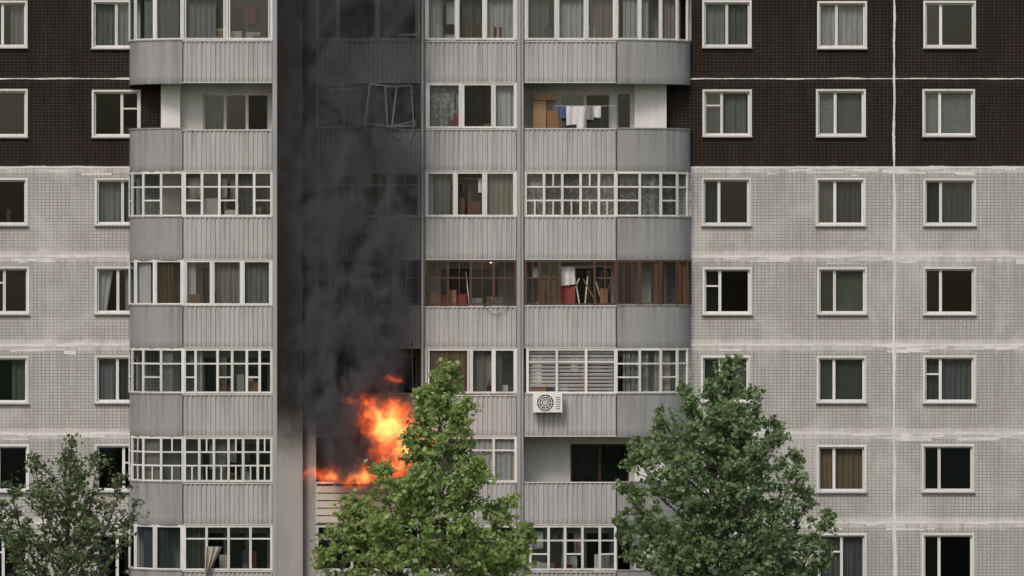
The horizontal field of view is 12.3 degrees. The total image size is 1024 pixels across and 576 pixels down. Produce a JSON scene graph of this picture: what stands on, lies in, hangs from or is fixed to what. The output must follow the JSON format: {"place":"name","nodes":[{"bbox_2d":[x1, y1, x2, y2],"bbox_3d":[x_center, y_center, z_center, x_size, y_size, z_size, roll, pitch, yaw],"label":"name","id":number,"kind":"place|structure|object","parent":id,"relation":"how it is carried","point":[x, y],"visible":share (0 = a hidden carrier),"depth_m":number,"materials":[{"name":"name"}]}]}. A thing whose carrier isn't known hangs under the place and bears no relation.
{"place":"outdoors","nodes":[
{"label":"outdoors","id":0,"kind":"place"},
{"bbox_2d":[186,8,610,570],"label":"balcony clutter","id":1,"kind":"object","parent":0,"point":[210,206],"visible":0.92,"depth_m":148.96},
{"bbox_2d":[183,77,615,523],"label":"balcony slabs","id":2,"kind":"structure","parent":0,"point":[420,171],"depth_m":149.66,"materials":[{"name":"grey concrete"}]},
{"bbox_2d":[130,40,689,575],"bbox_3d":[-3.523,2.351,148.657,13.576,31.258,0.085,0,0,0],"label":"balcony parapets","id":3,"kind":"object","parent":2,"relation":"on","point":[400,238],"visible":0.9,"depth_m":148.63,"materials":[{"name":"grey metal"}]},
{"bbox_2d":[129,39,690,575],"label":"balcony caps","id":4,"kind":"object","parent":3,"relation":"on","point":[403,259],"visible":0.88,"depth_m":148.60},
{"bbox_2d":[533,393,561,413],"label":"air conditioner","id":5,"kind":"object","parent":3,"relation":"attached to","point":[547,402],"visible":1,"depth_m":148.15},
{"bbox_2d":[128,0,691,569],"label":"balcony glazing","id":6,"kind":"structure","parent":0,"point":[448,278],"depth_m":148.62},
{"bbox_2d":[331,0,419,389],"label":"broken sashes","id":7,"kind":"object","parent":6,"relation":"attached to","point":[387,126],"visible":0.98,"depth_m":148.53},
{"bbox_2d":[186,2,602,558],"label":"hanging laundry","id":8,"kind":"object","parent":6,"relation":"hanging from","point":[573,115],"visible":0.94,"depth_m":148.91,"materials":[{"name":"fabric"}]},
{"bbox_2d":[161,0,666,568],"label":"corner columns","id":9,"kind":"structure","parent":6,"relation":"attached to","point":[649,104],"depth_m":149.58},
{"bbox_2d":[541,262,684,302],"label":"wooden panels","id":10,"kind":"object","parent":6,"relation":"attached to","point":[681,282],"visible":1,"depth_m":148.88,"materials":[{"name":"dark brown wood"}]},
{"label":"ground","id":11,"kind":"structure","parent":0,"visible":0},
{"bbox_2d":[0,433,149,575],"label":"maple tree","id":12,"kind":"object","parent":11,"relation":"on","point":[89,524],"visible":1,"depth_m":140.68,"materials":[{"name":"green plant"}]},
{"bbox_2d":[277,0,316,575],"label":"pilaster","id":13,"kind":"object","parent":11,"relation":"on","point":[296,297],"visible":1,"depth_m":148.56,"materials":[{"name":"grey concrete"}]},
{"bbox_2d":[272,0,522,575],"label":"dividing walls","id":14,"kind":"structure","parent":11,"relation":"on","point":[274,287],"depth_m":148.60,"materials":[{"name":"grey concrete"}]},
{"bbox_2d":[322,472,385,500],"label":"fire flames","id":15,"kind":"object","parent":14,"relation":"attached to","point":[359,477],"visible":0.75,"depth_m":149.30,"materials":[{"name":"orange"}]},
{"bbox_2d":[421,0,520,575],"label":"down pipes","id":16,"kind":"object","parent":14,"relation":"attached to","point":[422,192],"visible":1,"depth_m":148.48,"materials":[{"name":"grey metal"}]},
{"bbox_2d":[477,294,515,314],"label":"slack cable","id":17,"kind":"object","parent":14,"relation":"attached to","point":[495,314],"visible":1,"depth_m":148.54,"materials":[{"name":"grey"}]},
{"bbox_2d":[181,0,633,575],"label":"loggia back wall","id":18,"kind":"structure","parent":11,"relation":"on","point":[545,458],"depth_m":150.00,"materials":[{"name":"paint"}]},
{"bbox_2d":[307,357,539,575],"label":"poplar tree","id":19,"kind":"object","parent":11,"relation":"on","point":[416,494],"visible":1,"depth_m":138.44,"materials":[{"name":"green plant"}]},
{"bbox_2d":[0,0,1023,575],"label":"facade wall","id":20,"kind":"structure","parent":11,"relation":"on","point":[62,222],"depth_m":150.00,"materials":[{"name":"grey tile"}]},
{"bbox_2d":[0,0,938,567],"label":"window glass","id":21,"kind":"object","parent":20,"relation":"attached to","point":[246,18],"visible":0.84,"depth_m":148.65,"materials":[{"name":"glass"}]},
{"bbox_2d":[0,0,971,575],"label":"curtains","id":22,"kind":"object","parent":21,"relation":"attached to","point":[956,206],"visible":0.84,"depth_m":150.22,"materials":[{"name":"grey fabric"}]},
{"bbox_2d":[0,6,971,575],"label":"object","id":23,"kind":"object","parent":20,"relation":"in","point":[956,286],"depth_m":155.02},
{"bbox_2d":[0,0,975,575],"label":"window frames","id":24,"kind":"structure","parent":20,"relation":"attached to","point":[704,222],"depth_m":150.09,"materials":[{"name":"white plastic"}]},
{"bbox_2d":[0,47,976,493],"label":"window sills","id":25,"kind":"structure","parent":20,"relation":"attached to","point":[702,315],"depth_m":149.89,"materials":[{"name":"grey metal"}]},
{"bbox_2d":[0,0,1023,575],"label":"panel joints","id":26,"kind":"object","parent":20,"relation":"attached to","point":[894,170],"visible":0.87,"depth_m":149.99,"materials":[{"name":"grey concrete"}]},
{"bbox_2d":[608,354,844,575],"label":"birch tree","id":27,"kind":"object","parent":11,"relation":"on","point":[769,550],"visible":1,"depth_m":137.29,"materials":[{"name":"green plant"}]},
{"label":"outer shell","id":28,"kind":"object","parent":11,"relation":"on","visible":0},
{"bbox_2d":[0,5,971,5],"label":"interior floors","id":29,"kind":"structure","parent":28,"relation":"attached to","point":[942,5],"depth_m":154.86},
{"bbox_2d":[6,40,930,575],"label":"room contents","id":30,"kind":"object","parent":29,"relation":"attached to","point":[126,130],"visible":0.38,"depth_m":150.35,"materials":[{"name":"cardboard"}]}
]}

